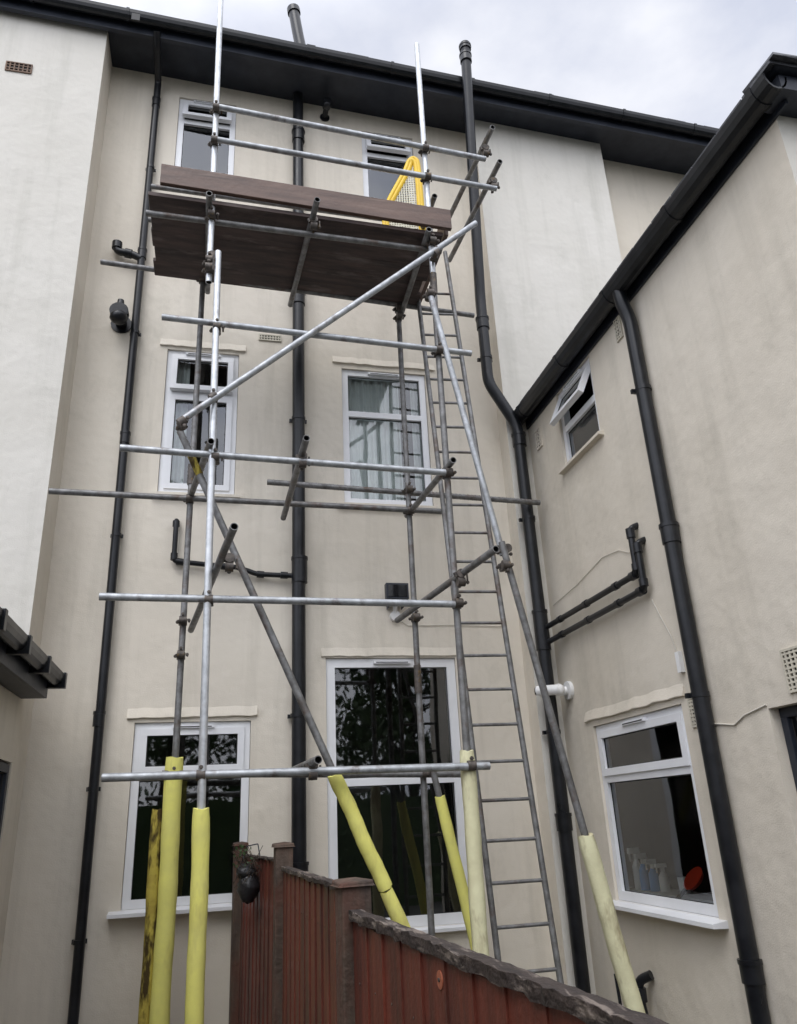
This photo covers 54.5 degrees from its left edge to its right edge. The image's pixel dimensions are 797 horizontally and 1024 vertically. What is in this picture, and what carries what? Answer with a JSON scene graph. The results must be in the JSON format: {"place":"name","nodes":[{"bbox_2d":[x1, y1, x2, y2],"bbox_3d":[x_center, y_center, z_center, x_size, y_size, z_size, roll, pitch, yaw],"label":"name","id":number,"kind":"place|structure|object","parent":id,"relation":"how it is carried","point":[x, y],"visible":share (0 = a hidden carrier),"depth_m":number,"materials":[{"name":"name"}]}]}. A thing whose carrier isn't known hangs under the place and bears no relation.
{"place":"outdoors","nodes":[
{"label":"outdoors","id":0,"kind":"place"},
{"bbox_2d":[106,705,257,918],"bbox_3d":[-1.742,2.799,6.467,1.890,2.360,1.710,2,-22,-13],"label":"window ground","id":1,"kind":"structure","parent":0,"point":[228,748],"depth_m":7.13,"materials":[{"name":"white plastic"}]},
{"bbox_2d":[321,647,467,932],"bbox_3d":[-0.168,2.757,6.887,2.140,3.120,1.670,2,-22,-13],"label":"window ground","id":2,"kind":"structure","parent":0,"point":[371,713],"depth_m":7.69,"materials":[{"name":"white plastic"}]},
{"bbox_2d":[91,0,796,127],"label":"sky","id":3,"kind":"structure","parent":0,"point":[690,61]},
{"bbox_2d":[677,877,692,893],"bbox_3d":[1.914,2.492,5.170,0.090,0.100,0.090,2,-22,-13],"label":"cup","id":4,"kind":"object","parent":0,"point":[681,882],"visible":0.6,"depth_m":5.15,"materials":[{"name":"white plastic"}]},
{"label":"ground","id":5,"kind":"structure","parent":0,"visible":0},
{"bbox_2d":[0,607,66,876],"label":"outbuilding","id":6,"kind":"structure","parent":5,"relation":"on","point":[30,668],"depth_m":5.05,"materials":[{"name":"beige paint"}]},
{"bbox_2d":[0,761,9,836],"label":"window","id":7,"kind":"structure","parent":6,"relation":"in","point":[4,767],"depth_m":5.15,"materials":[{"name":"black paint"}]},
{"bbox_2d":[0,10,111,967],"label":"bay wall","id":8,"kind":"structure","parent":5,"relation":"on","point":[53,108],"depth_m":6.85,"materials":[{"name":"white paint"}]},
{"bbox_2d":[5,60,32,73],"bbox_3d":[-3.720,-4.354,7.590,0.240,0.120,0.018,2,-22,-13],"label":"airbrick","id":9,"kind":"object","parent":8,"relation":"attached to","point":[18,67],"visible":1,"depth_m":7.59,"materials":[{"name":"brown"}]},
{"bbox_2d":[108,31,703,174],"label":"soffit","id":10,"kind":"structure","parent":8,"relation":"on","point":[128,52],"depth_m":8.76,"materials":[{"name":"black paint"}]},
{"bbox_2d":[0,0,710,148],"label":"fascia","id":11,"kind":"structure","parent":10,"relation":"attached to","point":[173,37],"depth_m":8.42,"materials":[{"name":"black paint"}]},
{"bbox_2d":[21,0,717,138],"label":"gutter","id":12,"kind":"object","parent":11,"relation":"attached to","point":[314,52],"visible":0.73,"depth_m":8.41,"materials":[{"name":"black plastic"}]},
{"bbox_2d":[131,13,139,21],"bbox_3d":[-2.668,-5.024,7.867,0.080,0.090,0.020,2,-22,-13],"label":"fascia box","id":13,"kind":"object","parent":12,"relation":"attached to","point":[135,17],"visible":1,"depth_m":7.86,"materials":[{"name":"black plastic"}]},
{"bbox_2d":[0,67,556,1023],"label":"wall","id":14,"kind":"structure","parent":5,"relation":"on","point":[356,555],"depth_m":6.71,"materials":[{"name":"beige paint"}]},
{"bbox_2d":[67,30,161,1023],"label":"drainpipe","id":15,"kind":"object","parent":14,"relation":"attached to","point":[79,941],"visible":1,"depth_m":6.22,"materials":[{"name":"black plastic"}]},
{"bbox_2d":[112,239,141,259],"bbox_3d":[-2.626,-2.524,7.516,0.292,0.225,0.135,2,-22,-13],"label":"waste pipe","id":16,"kind":"object","parent":15,"relation":"attached to","point":[117,248],"visible":1,"depth_m":7.45,"materials":[{"name":"black plastic"}]},
{"bbox_2d":[109,298,130,332],"bbox_3d":[-2.572,-1.823,7.154,0.190,0.274,0.281,2,-22,-13],"label":"flue terminal","id":17,"kind":"object","parent":14,"relation":"attached to","point":[119,317],"visible":0.98,"depth_m":7.07,"materials":[{"name":"black plastic"}]},
{"bbox_2d":[150,338,245,497],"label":"window","id":18,"kind":"structure","parent":14,"relation":"attached to","point":[178,403],"depth_m":7.23,"materials":[{"name":"white plastic"}]},
{"bbox_2d":[175,99,235,174],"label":"window","id":19,"kind":"object","parent":14,"relation":"attached to","point":[194,131],"depth_m":8.54,"materials":[{"name":"white plastic"}]},
{"bbox_2d":[170,518,291,578],"bbox_3d":[-1.397,0.313,6.676,1.081,0.539,0.088,2,-22,-12],"label":"waste pipe","id":20,"kind":"object","parent":14,"relation":"attached to","point":[175,559],"visible":0.77,"depth_m":6.59,"materials":[{"name":"black plastic"}]},
{"bbox_2d":[259,333,281,341],"bbox_3d":[-1.255,-1.702,7.573,0.220,0.070,0.018,2,-22,-13],"label":"airbrick","id":21,"kind":"object","parent":14,"relation":"attached to","point":[270,337],"visible":1,"depth_m":7.57,"materials":[{"name":"beige plastic"}]},
{"bbox_2d":[287,91,308,870],"bbox_3d":[-0.907,-0.353,7.026,0.165,9.390,0.147,2,-22,-13],"label":"soil pipe","id":22,"kind":"object","parent":14,"relation":"attached to","point":[299,557],"visible":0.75,"depth_m":6.64,"materials":[{"name":"black plastic"}]},
{"bbox_2d":[320,97,331,121],"bbox_3d":[-0.814,-4.533,8.700,0.110,0.158,0.247,2,-22,-13],"label":"flue terminal","id":23,"kind":"object","parent":14,"relation":"attached to","point":[326,106],"visible":1,"depth_m":8.65,"materials":[{"name":"black plastic"}]},
{"bbox_2d":[332,356,440,508],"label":"window","id":24,"kind":"structure","parent":14,"relation":"attached to","point":[372,420],"depth_m":7.60,"materials":[{"name":"white plastic"}]},
{"bbox_2d":[362,134,415,203],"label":"window","id":25,"kind":"object","parent":14,"relation":"attached to","point":[378,184],"depth_m":8.95,"materials":[{"name":"white plastic"}]},
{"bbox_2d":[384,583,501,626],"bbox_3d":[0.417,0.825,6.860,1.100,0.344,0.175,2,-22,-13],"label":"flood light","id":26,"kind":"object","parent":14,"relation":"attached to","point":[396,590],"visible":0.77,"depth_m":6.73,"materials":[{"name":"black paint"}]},
{"bbox_2d":[459,40,590,993],"bbox_3d":[1.071,-0.613,7.118,0.456,9.758,0.589,2,-22,-13],"label":"soil pipe","id":27,"kind":"object","parent":14,"relation":"attached to","point":[562,814],"visible":0.99,"depth_m":6.96,"materials":[{"name":"black plastic"}]},
{"bbox_2d":[48,0,645,1023],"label":"scaffolding","id":28,"kind":"object","parent":5,"relation":"on","point":[392,258],"visible":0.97,"depth_m":5.87,"materials":[{"name":"metal"}]},
{"bbox_2d":[125,7,718,128],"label":"roof","id":29,"kind":"structure","parent":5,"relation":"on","point":[394,62],"depth_m":8.43,"materials":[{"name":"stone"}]},
{"bbox_2d":[287,3,308,59],"bbox_3d":[-1.105,-5.245,8.524,0.248,0.819,0.143,2,-22,-13],"label":"vent stack","id":30,"kind":"object","parent":29,"relation":"on","point":[293,11],"visible":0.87,"depth_m":8.52,"materials":[{"name":"black plastic"}]},
{"bbox_2d":[229,842,668,1023],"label":"wooden fence","id":31,"kind":"object","parent":5,"relation":"on","point":[307,947],"visible":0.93,"depth_m":2.76,"materials":[{"name":"wood"}]},
{"bbox_2d":[231,843,262,903],"bbox_3d":[-0.973,2.339,5.012,0.228,0.360,0.213,2,-22,-13],"label":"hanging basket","id":32,"kind":"object","parent":31,"relation":"hanging from","point":[248,885],"visible":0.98,"depth_m":4.98,"materials":[{"name":"black plastic"}]},
{"bbox_2d":[417,250,563,983],"bbox_3d":[0.617,0.477,6.117,0.440,6.904,0.801,4,-23,-18],"label":"ladder","id":33,"kind":"object","parent":5,"relation":"on","point":[543,879],"visible":0.73,"depth_m":5.68,"materials":[{"name":"metal"}]},
{"bbox_2d":[475,120,684,994],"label":"bay wall","id":34,"kind":"structure","parent":5,"relation":"on","point":[565,222],"depth_m":8.44,"materials":[{"name":"white paint"}]},
{"bbox_2d":[514,52,796,1023],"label":"house extension","id":35,"kind":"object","parent":5,"relation":"on","point":[704,276],"visible":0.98,"depth_m":4.85,"materials":[{"name":"painted render"},{"name":"black plastic"},{"name":"white upvc"}]},
{"bbox_2d":[534,681,573,699],"bbox_3d":[1.288,1.488,6.446,0.293,0.148,0.204,2,-22,-13],"label":"boiler flue outlet","id":36,"kind":"object","parent":35,"relation":"attached to","point":[566,690],"visible":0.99,"depth_m":6.40,"materials":[{"name":"white plastic"}]},
{"bbox_2d":[550,358,603,474],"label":"window","id":37,"kind":"structure","parent":35,"relation":"in","point":[581,429],"depth_m":6.70,"materials":[{"name":"white plastic"}]},
{"bbox_2d":[545,522,648,643],"bbox_3d":[1.490,0.607,6.078,0.121,0.575,1.645,3,-22,-15],"label":"waste pipe","id":38,"kind":"object","parent":35,"relation":"attached to","point":[637,564],"visible":0.99,"depth_m":5.56,"materials":[{"name":"black plastic"}]},
{"bbox_2d":[627,847,640,889],"bbox_3d":[1.724,2.588,5.627,0.090,0.276,0.070,2,-22,-13],"label":"spray bottle","id":39,"kind":"object","parent":35,"relation":"on","point":[635,868],"visible":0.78,"depth_m":5.61,"materials":[{"name":"white plastic"}]},
{"bbox_2d":[614,970,653,1014],"bbox_3d":[1.573,3.400,5.118,0.113,0.688,0.396,7,-24,-24],"label":"waste pipe","id":40,"kind":"object","parent":35,"relation":"attached to","point":[642,979],"visible":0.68,"depth_m":5.10,"materials":[{"name":"black plastic"}]},
{"bbox_2d":[634,853,649,890],"bbox_3d":[1.745,2.571,5.539,0.090,0.240,0.070,2,-22,-13],"label":"spray bottle","id":41,"kind":"object","parent":35,"relation":"on","point":[644,878],"visible":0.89,"depth_m":5.52,"materials":[{"name":"blue plastic"}]},
{"bbox_2d":[643,859,659,891],"bbox_3d":[1.779,2.548,5.435,0.090,0.204,0.070,2,-22,-13],"label":"spray bottle","id":42,"kind":"object","parent":35,"relation":"on","point":[654,880],"visible":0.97,"depth_m":5.41,"materials":[{"name":"blue plastic"}]},
{"bbox_2d":[584,683,728,928],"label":"window","id":43,"kind":"structure","parent":35,"relation":"in","point":[652,804],"depth_m":6.26,"materials":[{"name":"white plastic"}]},
{"bbox_2d":[654,863,670,892],"bbox_3d":[1.821,2.523,5.345,0.090,0.180,0.070,2,-22,-13],"label":"spray bottle","id":44,"kind":"object","parent":35,"relation":"on","point":[664,882],"visible":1,"depth_m":5.32,"materials":[{"name":"white plastic"}]},
{"bbox_2d":[676,867,702,897],"bbox_3d":[1.894,2.427,5.036,0.130,0.216,0.222,15,-27,-37],"label":"frying pan","id":45,"kind":"object","parent":35,"relation":"on","point":[693,879],"visible":0.98,"depth_m":5.02,"materials":[{"name":"red ceramic"}]},
{"bbox_2d":[612,290,771,1023],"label":"drainpipe","id":46,"kind":"object","parent":35,"relation":"attached to","point":[749,962],"visible":1,"depth_m":4.62,"materials":[{"name":"black plastic"}]},
{"bbox_2d":[779,705,796,790],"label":"door","id":47,"kind":"structure","parent":35,"relation":"in","point":[788,715],"depth_m":4.06,"materials":[{"name":"black paint"}]}
]}

